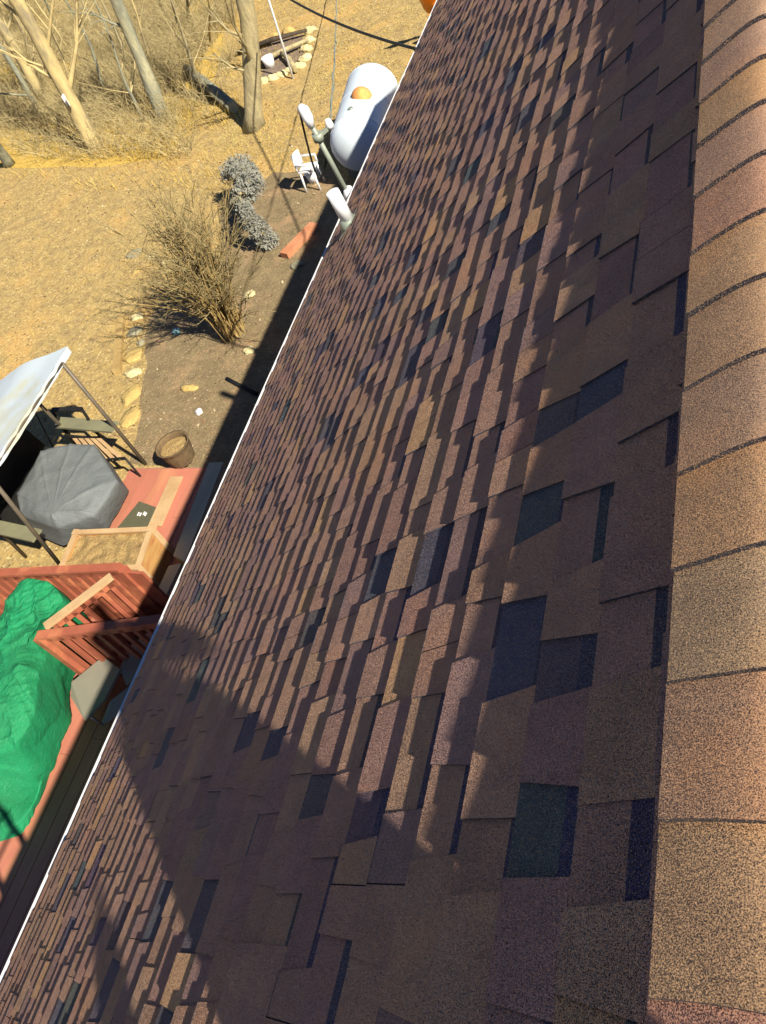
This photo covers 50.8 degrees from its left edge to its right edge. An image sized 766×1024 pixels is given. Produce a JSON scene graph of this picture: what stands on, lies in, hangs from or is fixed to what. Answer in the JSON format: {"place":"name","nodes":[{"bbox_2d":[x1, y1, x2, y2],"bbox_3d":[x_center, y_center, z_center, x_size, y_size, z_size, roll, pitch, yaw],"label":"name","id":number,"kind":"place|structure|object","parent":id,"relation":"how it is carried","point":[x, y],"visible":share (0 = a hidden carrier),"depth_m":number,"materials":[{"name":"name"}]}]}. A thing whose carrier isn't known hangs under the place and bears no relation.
{"place":"outdoors","nodes":[
{"label":"outdoors","id":0,"kind":"place"},
{"bbox_2d":[0,0,225,167],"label":"ground","id":1,"kind":"structure","parent":0,"point":[30,158],"depth_m":17.90,"materials":[{"name":"soil"}]},
{"bbox_2d":[9,2,26,38],"bbox_3d":[-11.678,-17.552,21.368,2.364,9.077,1.954,1,54,23],"label":"tree","id":2,"kind":"object","parent":1,"relation":"on","point":[17,17],"visible":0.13,"depth_m":23.95,"materials":[{"name":"beige plant"}]},
{"bbox_2d":[2,0,36,65],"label":"sapling","id":3,"kind":"object","parent":1,"relation":"on","point":[28,47],"visible":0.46,"depth_m":21.44,"materials":[{"name":"beige plant"}]},
{"bbox_2d":[0,42,40,112],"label":"tree","id":4,"kind":"object","parent":1,"relation":"on","point":[15,69],"visible":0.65,"depth_m":18.96,"materials":[{"name":"grey plant"}]},
{"bbox_2d":[0,0,46,102],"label":"tree","id":5,"kind":"object","parent":1,"relation":"on","point":[11,42],"visible":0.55,"depth_m":19.25,"materials":[{"name":"beige plant"}]},
{"bbox_2d":[12,0,71,76],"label":"sapling","id":6,"kind":"object","parent":1,"relation":"on","point":[60,50],"visible":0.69,"depth_m":18.96,"materials":[{"name":"beige plant"}]},
{"bbox_2d":[31,0,57,27],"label":"sapling","id":7,"kind":"object","parent":1,"relation":"on","point":[48,8],"visible":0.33,"depth_m":23.36,"materials":[{"name":"grey plant"}]},
{"bbox_2d":[0,0,102,153],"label":"tree","id":8,"kind":"object","parent":1,"relation":"on","point":[20,9],"visible":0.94,"depth_m":15.96,"materials":[{"name":"beige plant"}]},
{"bbox_2d":[61,94,70,106],"bbox_3d":[-6.412,-8.350,16.396,0.153,0.258,0.075,28,67,36],"label":"white tag","id":9,"kind":"object","parent":8,"relation":"attached to","point":[64,98],"visible":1,"depth_m":16.40,"materials":[{"name":"metal"}]},
{"bbox_2d":[35,0,71,55],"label":"sapling","id":10,"kind":"object","parent":1,"relation":"on","point":[53,26],"visible":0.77,"depth_m":20.88,"materials":[{"name":"beige plant"}]},
{"bbox_2d":[53,0,105,97],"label":"sapling","id":11,"kind":"object","parent":1,"relation":"on","point":[93,54],"visible":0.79,"depth_m":18.04,"materials":[{"name":"grey plant"}]},
{"bbox_2d":[81,0,93,33],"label":"sapling","id":12,"kind":"object","parent":1,"relation":"on","point":[82,1],"visible":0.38,"depth_m":21.72,"materials":[{"name":"beige plant"}]},
{"bbox_2d":[78,0,128,64],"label":"sapling","id":13,"kind":"object","parent":1,"relation":"on","point":[114,27],"visible":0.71,"depth_m":19.02,"materials":[{"name":"brown plant"}]},
{"bbox_2d":[78,0,146,121],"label":"sapling","id":14,"kind":"object","parent":1,"relation":"on","point":[129,90],"visible":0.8,"depth_m":16.67,"materials":[{"name":"brown plant"}]},
{"bbox_2d":[62,0,171,125],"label":"tree","id":15,"kind":"object","parent":1,"relation":"on","point":[125,25],"visible":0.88,"depth_m":16.01,"materials":[{"name":"grey plant"}]},
{"bbox_2d":[0,0,240,164],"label":"brush","id":16,"kind":"object","parent":1,"relation":"on","point":[169,69],"visible":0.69,"depth_m":18.59,"materials":[{"name":"beige plant"}]},
{"bbox_2d":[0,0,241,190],"bbox_3d":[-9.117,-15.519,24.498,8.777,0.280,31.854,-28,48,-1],"label":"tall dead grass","id":17,"kind":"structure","parent":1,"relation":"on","point":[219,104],"depth_m":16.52,"materials":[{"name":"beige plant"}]},
{"bbox_2d":[125,0,165,67],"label":"sapling","id":18,"kind":"object","parent":1,"relation":"on","point":[142,35],"visible":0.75,"depth_m":17.98,"materials":[{"name":"brown plant"}]},
{"bbox_2d":[151,0,218,73],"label":"sapling","id":19,"kind":"object","parent":1,"relation":"on","point":[186,46],"visible":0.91,"depth_m":17.10,"materials":[{"name":"brown plant"}]},
{"bbox_2d":[186,0,190,21],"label":"sapling","id":20,"kind":"object","parent":1,"relation":"on","point":[187,3],"visible":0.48,"depth_m":19.19,"materials":[{"name":"brown plant"}]},
{"bbox_2d":[192,0,215,44],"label":"sapling","id":21,"kind":"object","parent":1,"relation":"on","point":[209,24],"visible":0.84,"depth_m":18.16,"materials":[{"name":"brown plant"}]},
{"bbox_2d":[159,563,182,597],"bbox_3d":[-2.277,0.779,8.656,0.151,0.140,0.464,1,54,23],"label":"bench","id":22,"kind":"object","parent":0,"point":[169,579],"visible":0.5,"depth_m":8.62,"materials":[{"name":"grey"}]},
{"bbox_2d":[0,0,428,567],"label":"leaf litter floor","id":23,"kind":"structure","parent":0,"point":[68,270],"depth_m":14.82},
{"bbox_2d":[0,126,14,167],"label":"tree","id":24,"kind":"object","parent":23,"relation":"on","point":[7,160],"visible":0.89,"depth_m":18.07,"materials":[{"name":"grey plant"}]},
{"bbox_2d":[17,443,128,545],"bbox_3d":[-3.790,-0.260,9.856,1.802,0.752,1.426,1,54,23],"label":"covered patio table","id":25,"kind":"object","parent":23,"relation":"on","point":[64,492],"visible":0.94,"depth_m":9.38,"materials":[{"name":"grey fabric"}]},
{"bbox_2d":[0,346,146,564],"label":"canopy swing","id":26,"kind":"object","parent":23,"relation":"on","point":[21,446],"visible":0.96,"depth_m":9.33,"materials":[{"name":"white fabric"}]},
{"bbox_2d":[50,407,140,476],"bbox_3d":[-3.610,-0.822,10.139,0.386,0.885,1.198,-41,50,-12],"label":"slatted chair","id":27,"kind":"object","parent":23,"relation":"on","point":[98,437],"visible":0.78,"depth_m":10.06,"materials":[{"name":"brown grey wood"}]},
{"bbox_2d":[0,467,227,974],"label":"deck","id":28,"kind":"structure","parent":23,"relation":"on","point":[27,856],"depth_m":7.67,"materials":[{"name":"red paint"}]},
{"bbox_2d":[0,773,48,840],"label":"green tarp","id":29,"kind":"object","parent":28,"relation":"on","point":[15,820],"visible":0.34,"depth_m":7.46,"materials":[{"name":"green plastic"}]},
{"bbox_2d":[0,576,94,818],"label":"green tarp","id":30,"kind":"object","parent":28,"relation":"on","point":[36,702],"visible":0.88,"depth_m":7.52,"materials":[{"name":"green plastic"}]},
{"bbox_2d":[0,563,163,619],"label":"deck railing","id":31,"kind":"object","parent":28,"relation":"on","point":[71,582],"visible":0.52,"depth_m":8.14,"materials":[{"name":"red paint"}]},
{"bbox_2d":[127,570,168,608],"bbox_3d":[-2.268,0.850,8.112,0.240,0.920,0.030,1,54,23],"label":"corner panel","id":32,"kind":"object","parent":31,"relation":"attached to","point":[143,580],"visible":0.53,"depth_m":7.93,"materials":[{"name":"red paint"}]},
{"bbox_2d":[33,614,161,678],"bbox_3d":[-2.454,1.342,7.731,1.437,1.000,0.107,-9,51,16],"label":"deck railing","id":33,"kind":"object","parent":28,"relation":"on","point":[48,640],"visible":0.47,"depth_m":7.54,"materials":[{"name":"red paint"}]},
{"bbox_2d":[43,573,146,662],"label":"railing gate","id":34,"kind":"structure","parent":33,"relation":"attached to","point":[75,607],"depth_m":7.73,"materials":[{"name":"brown wood"}]},
{"bbox_2d":[71,629,154,725],"bbox_3d":[-2.467,1.638,7.890,1.203,0.420,0.563,-31,48,-3],"label":"folding lounger","id":35,"kind":"object","parent":28,"relation":"on","point":[92,686],"visible":0.7,"depth_m":7.78,"materials":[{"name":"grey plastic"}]},
{"bbox_2d":[58,526,174,586],"bbox_3d":[-2.937,0.540,8.910,1.115,0.490,0.567,-3,53,21],"label":"raised planter","id":36,"kind":"object","parent":28,"relation":"on","point":[149,551],"visible":0.76,"depth_m":8.80,"materials":[{"name":"brown wood"}]},
{"bbox_2d":[117,501,155,527],"bbox_3d":[-2.856,0.109,9.529,0.513,0.020,0.460,17,61,32],"label":"doormat","id":37,"kind":"object","parent":28,"relation":"on","point":[140,514],"visible":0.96,"depth_m":9.59,"materials":[{"name":"green rubber"}]},
{"bbox_2d":[148,476,182,527],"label":"loose planks","id":38,"kind":"object","parent":28,"relation":"on","point":[165,502],"visible":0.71,"depth_m":9.58,"materials":[{"name":"brown wood"}]},
{"bbox_2d":[173,462,226,564],"bbox_3d":[-2.078,0.019,9.178,0.195,0.140,1.402,-2,53,21],"label":"bench","id":39,"kind":"object","parent":28,"relation":"on","point":[210,484],"visible":0.79,"depth_m":9.14,"materials":[{"name":"grey wood"}]},
{"bbox_2d":[112,315,125,374],"bbox_3d":[-3.983,-2.534,12.194,0.120,0.080,1.370,-19,49,7],"label":"landscape timber","id":40,"kind":"object","parent":23,"relation":"on","point":[118,346],"visible":1,"depth_m":12.12,"materials":[{"name":"brown wood"}]},
{"bbox_2d":[119,406,139,427],"bbox_3d":[-3.458,-1.306,11.008,0.295,0.069,0.430,1,54,23],"label":"border stone","id":41,"kind":"object","parent":23,"relation":"on","point":[130,416],"visible":1,"depth_m":10.97,"materials":[{"name":"yellow stone"}]},
{"bbox_2d":[121,383,140,406],"bbox_3d":[-3.541,-1.647,11.318,0.296,0.064,0.444,22,65,34],"label":"border stone","id":42,"kind":"object","parent":23,"relation":"on","point":[130,395],"visible":1,"depth_m":11.28,"materials":[{"name":"yellow stone"}]},
{"bbox_2d":[123,367,141,377],"bbox_3d":[-3.603,-2.015,11.635,0.316,0.065,0.219,18,62,33],"label":"border stone","id":43,"kind":"object","parent":23,"relation":"on","point":[134,372],"visible":1,"depth_m":11.60,"materials":[{"name":"beige stone"}]},
{"bbox_2d":[125,248,141,258],"bbox_3d":[-4.269,-4.444,13.843,0.325,0.061,0.276,1,54,23],"label":"border stone","id":44,"kind":"object","parent":23,"relation":"on","point":[133,256],"visible":0.62,"depth_m":13.81,"materials":[{"name":"beige stone"}]},
{"bbox_2d":[123,346,143,362],"bbox_3d":[-3.688,-2.330,11.925,0.339,0.059,0.370,1,54,23],"label":"border stone","id":45,"kind":"object","parent":23,"relation":"on","point":[134,354],"visible":1,"depth_m":11.89,"materials":[{"name":"yellow stone"}]},
{"bbox_2d":[126,326,142,337],"bbox_3d":[-3.799,-2.756,12.307,0.280,0.061,0.240,-30,48,-3],"label":"border stone","id":46,"kind":"object","parent":23,"relation":"on","point":[134,331],"visible":1,"depth_m":12.27,"materials":[{"name":"grey stone"}]},
{"bbox_2d":[131,267,139,275],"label":"border stone","id":47,"kind":"object","parent":23,"relation":"on","point":[136,272],"visible":0.6,"depth_m":13.41,"materials":[{"name":"yellow stone"}]},
{"bbox_2d":[130,313,142,321],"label":"border stone","id":48,"kind":"object","parent":23,"relation":"on","point":[136,317],"visible":0.98,"depth_m":12.51,"materials":[{"name":"beige stone"}]},
{"bbox_2d":[136,339,144,345],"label":"border stone","id":49,"kind":"object","parent":23,"relation":"on","point":[141,342],"visible":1,"depth_m":12.03,"materials":[{"name":"beige stone"}]},
{"bbox_2d":[0,146,344,566],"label":"dead grass","id":50,"kind":"structure","parent":23,"relation":"on","point":[93,271],"depth_m":14.11,"materials":[{"name":"beige plant"}]},
{"bbox_2d":[0,0,395,567],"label":"dead leaves","id":51,"kind":"object","parent":23,"relation":"on","point":[175,278],"visible":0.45,"depth_m":13.53,"materials":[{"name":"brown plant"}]},
{"bbox_2d":[183,65,238,112],"bbox_3d":[-3.697,-9.012,17.118,0.260,0.248,3.245,-33,48,-5],"label":"fallen log","id":52,"kind":"object","parent":23,"relation":"on","point":[227,102],"visible":0.73,"depth_m":16.61,"materials":[{"name":"black wood"}]},
{"bbox_2d":[180,0,265,134],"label":"tree","id":53,"kind":"object","parent":23,"relation":"on","point":[253,120],"visible":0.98,"depth_m":14.45,"materials":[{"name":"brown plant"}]},
{"bbox_2d":[95,0,357,190],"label":"dead grass","id":54,"kind":"structure","parent":23,"relation":"on","point":[241,108],"depth_m":15.91,"materials":[{"name":"beige plant"}]},
{"bbox_2d":[129,167,342,467],"bbox_3d":[-1.629,-3.149,11.744,4.151,0.001,6.757,1,54,23],"label":"mulch bed","id":55,"kind":"object","parent":23,"relation":"on","point":[274,209],"visible":0.44,"depth_m":11.47,"materials":[{"name":"brown soil"}]},
{"bbox_2d":[155,430,194,468],"bbox_3d":[-2.522,-0.744,9.900,0.450,0.288,0.450,1,54,23],"label":"planter","id":56,"kind":"object","parent":55,"relation":"on","point":[174,448],"visible":1,"depth_m":9.85,"materials":[{"name":"brown ceramic"}]},
{"bbox_2d":[172,328,180,334],"bbox_3d":[-3.051,-2.674,11.912,0.119,0.094,0.126,1,54,23],"label":"ball","id":57,"kind":"object","parent":55,"relation":"on","point":[175,331],"visible":1,"depth_m":11.89,"materials":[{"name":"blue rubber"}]},
{"bbox_2d":[86,154,275,343],"bbox_3d":[-2.645,-3.266,10.692,2.639,2.420,2.868,-14,50,12],"label":"bare shrub","id":58,"kind":"object","parent":55,"relation":"on","point":[205,278],"visible":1,"depth_m":10.56,"materials":[{"name":"plant"}]},
{"bbox_2d":[180,384,198,391],"bbox_3d":[-2.635,-1.696,10.985,0.314,0.061,0.150,1,54,23],"label":"border stone","id":59,"kind":"object","parent":55,"relation":"on","point":[187,388],"visible":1,"depth_m":10.96,"materials":[{"name":"yellow stone"}]},
{"bbox_2d":[195,408,202,415],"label":"pebble","id":60,"kind":"object","parent":55,"relation":"on","point":[198,411],"visible":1,"depth_m":10.56,"materials":[{"name":"white stone"}]},
{"bbox_2d":[225,377,258,395],"bbox_3d":[-1.864,-1.655,10.628,0.709,0.090,0.060,31,69,37],"label":"downspout pipe","id":61,"kind":"object","parent":55,"relation":"on","point":[242,386],"visible":1,"depth_m":10.58,"materials":[{"name":"black plastic"}]},
{"bbox_2d":[218,152,279,251],"bbox_3d":[-2.177,-5.131,12.821,0.695,1.236,2.344,-26,48,1],"label":"weeping cedar","id":62,"kind":"object","parent":55,"relation":"on","point":[248,182],"visible":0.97,"depth_m":12.17,"materials":[{"name":"grey plant"}]},
{"bbox_2d":[242,345,255,353],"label":"border stone","id":63,"kind":"object","parent":55,"relation":"on","point":[250,349],"visible":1,"depth_m":11.05,"materials":[{"name":"beige stone"}]},
{"bbox_2d":[243,289,254,299],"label":"border stone","id":64,"kind":"object","parent":55,"relation":"on","point":[252,293],"visible":0.63,"depth_m":11.91,"materials":[{"name":"beige stone"}]},
{"bbox_2d":[290,259,303,269],"bbox_3d":[-1.278,-3.686,12.007,0.220,0.062,0.228,-44,50,-14],"label":"border stone","id":65,"kind":"object","parent":55,"relation":"on","point":[296,264],"visible":1,"depth_m":11.97,"materials":[{"name":"grey stone"}]},
{"bbox_2d":[279,222,318,258],"bbox_3d":[-1.274,-4.150,12.335,0.160,0.100,0.755,23,65,34],"label":"edging plank","id":66,"kind":"object","parent":55,"relation":"on","point":[292,247],"visible":1,"depth_m":12.28,"materials":[{"name":"orange wood"}]},
{"bbox_2d":[291,149,325,192],"bbox_3d":[-1.212,-5.526,13.069,0.338,0.621,0.336,1,54,23],"label":"plastic chair","id":67,"kind":"object","parent":55,"relation":"on","point":[297,161],"visible":1,"depth_m":13.01,"materials":[{"name":"white plastic"}]},
{"bbox_2d":[304,166,319,183],"bbox_3d":[-1.160,-5.568,13.361,0.260,0.200,0.260,1,54,23],"label":"flower pot","id":68,"kind":"object","parent":55,"relation":"on","point":[310,177],"visible":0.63,"depth_m":13.29,"materials":[{"name":"white ceramic"}]},
{"bbox_2d":[261,77,268,84],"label":"fire ring stone","id":69,"kind":"object","parent":23,"relation":"on","point":[264,80],"visible":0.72,"depth_m":16.51,"materials":[{"name":"beige stone"}]},
{"bbox_2d":[237,28,306,54],"bbox_3d":[-2.433,-10.289,17.632,1.704,0.160,0.114,-4,52,19],"label":"charred log","id":70,"kind":"object","parent":23,"relation":"on","point":[274,39],"visible":0.74,"depth_m":17.52,"materials":[{"name":"brown wood"}]},
{"bbox_2d":[267,73,278,81],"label":"fire ring stone","id":71,"kind":"object","parent":23,"relation":"on","point":[272,77],"visible":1,"depth_m":16.47,"materials":[{"name":"beige stone"}]},
{"bbox_2d":[268,0,293,78],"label":"white pole","id":72,"kind":"object","parent":23,"relation":"on","point":[279,34],"visible":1,"depth_m":15.79,"materials":[{"name":"plastic"}]},
{"bbox_2d":[276,70,287,77],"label":"fire ring stone","id":73,"kind":"object","parent":23,"relation":"on","point":[282,73],"visible":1,"depth_m":16.43,"materials":[{"name":"beige stone"}]},
{"bbox_2d":[260,34,305,76],"bbox_3d":[-2.107,-9.858,17.274,1.158,0.001,2.224,-16,49,10],"label":"ash patch","id":74,"kind":"object","parent":23,"relation":"on","point":[288,41],"visible":0.36,"depth_m":17.17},
{"bbox_2d":[261,53,274,68],"bbox_3d":[-2.396,-9.448,16.942,0.258,0.220,0.258,1,54,23],"label":"bucket","id":75,"kind":"object","parent":74,"relation":"on","point":[268,61],"visible":1,"depth_m":16.87,"materials":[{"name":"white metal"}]},
{"bbox_2d":[269,32,277,37],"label":"fire ring stone","id":76,"kind":"object","parent":74,"relation":"on","point":[273,34],"visible":0.44,"depth_m":17.87,"materials":[{"name":"yellow stone"}]},
{"bbox_2d":[260,38,308,64],"bbox_3d":[-2.262,-9.647,17.050,1.504,0.157,0.110,-22,48,5],"label":"charred log","id":77,"kind":"object","parent":23,"relation":"on","point":[275,54],"visible":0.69,"depth_m":16.97,"materials":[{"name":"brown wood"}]},
{"bbox_2d":[280,51,297,72],"bbox_3d":[-1.952,-9.344,16.677,0.133,0.153,1.207,-27,48,0],"label":"charred log","id":78,"kind":"object","parent":23,"relation":"on","point":[292,65],"visible":0.81,"depth_m":16.44,"materials":[{"name":"brown wood"}]},
{"bbox_2d":[282,26,295,33],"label":"fire ring stone","id":79,"kind":"object","parent":23,"relation":"on","point":[287,29],"visible":0.64,"depth_m":17.79,"materials":[{"name":"yellow stone"}]},
{"bbox_2d":[285,67,293,73],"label":"fire ring stone","id":80,"kind":"object","parent":23,"relation":"on","point":[287,70],"visible":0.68,"depth_m":16.42,"materials":[{"name":"beige stone"}]},
{"bbox_2d":[295,61,306,68],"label":"fire ring stone","id":81,"kind":"object","parent":23,"relation":"on","point":[300,65],"visible":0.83,"depth_m":16.41,"materials":[{"name":"beige stone"}]},
{"bbox_2d":[298,53,311,61],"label":"fire ring stone","id":82,"kind":"object","parent":23,"relation":"on","point":[305,57],"visible":0.99,"depth_m":16.56,"materials":[{"name":"beige stone"}]},
{"bbox_2d":[299,44,312,52],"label":"fire ring stone","id":83,"kind":"object","parent":23,"relation":"on","point":[306,48],"visible":0.99,"depth_m":16.84,"materials":[{"name":"beige stone"}]},
{"bbox_2d":[303,35,315,43],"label":"fire ring stone","id":84,"kind":"object","parent":23,"relation":"on","point":[311,39],"visible":0.76,"depth_m":17.09,"materials":[{"name":"beige stone"}]},
{"bbox_2d":[304,26,317,33],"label":"fire ring stone","id":85,"kind":"object","parent":23,"relation":"on","point":[311,29],"visible":0.94,"depth_m":17.41,"materials":[{"name":"beige stone"}]},
{"bbox_2d":[330,63,397,178],"bbox_3d":[-0.266,-6.307,12.929,0.888,1.170,2.140,-5,52,19],"label":"propane tank","id":86,"kind":"object","parent":23,"relation":"on","point":[369,92],"visible":0.83,"depth_m":12.35,"materials":[{"name":"white metal"}]},
{"bbox_2d":[0,0,765,1023],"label":"house","id":87,"kind":"structure","parent":23,"relation":"on","point":[444,700],"depth_m":1.49,"materials":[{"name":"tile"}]},
{"bbox_2d":[297,103,352,200],"bbox_3d":[-0.466,-2.920,6.654,0.299,0.927,0.138,-13,50,13],"label":"service mast","id":88,"kind":"object","parent":87,"relation":"attached to","point":[305,114],"visible":0.94,"depth_m":6.50,"materials":[{"name":"metal"}]},
{"bbox_2d":[329,0,337,120],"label":"service cable","id":89,"kind":"object","parent":88,"relation":"attached to","point":[331,98],"visible":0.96,"depth_m":8.75,"materials":[{"name":"metal"}]},
{"bbox_2d":[326,187,357,239],"bbox_3d":[-0.275,-2.122,5.697,0.152,0.333,0.180,1,54,23],"label":"vent pipe","id":90,"kind":"object","parent":87,"relation":"on","point":[340,206],"visible":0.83,"depth_m":5.65,"materials":[{"name":"white plastic"}]},
{"bbox_2d":[290,0,416,49],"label":"utility cable","id":91,"kind":"object","parent":87,"relation":"attached to","point":[360,31],"visible":0.99,"depth_m":9.54,"materials":[{"name":"black rubber"}]},
{"bbox_2d":[419,0,435,15],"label":"play slide","id":92,"kind":"object","parent":23,"relation":"on","point":[427,5],"visible":0.31,"depth_m":14.71,"materials":[{"name":"orange plastic"}]},
{"bbox_2d":[223,0,427,164],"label":"dead grass","id":93,"kind":"structure","parent":0,"point":[313,74],"depth_m":15.89,"materials":[{"name":"beige plant"}]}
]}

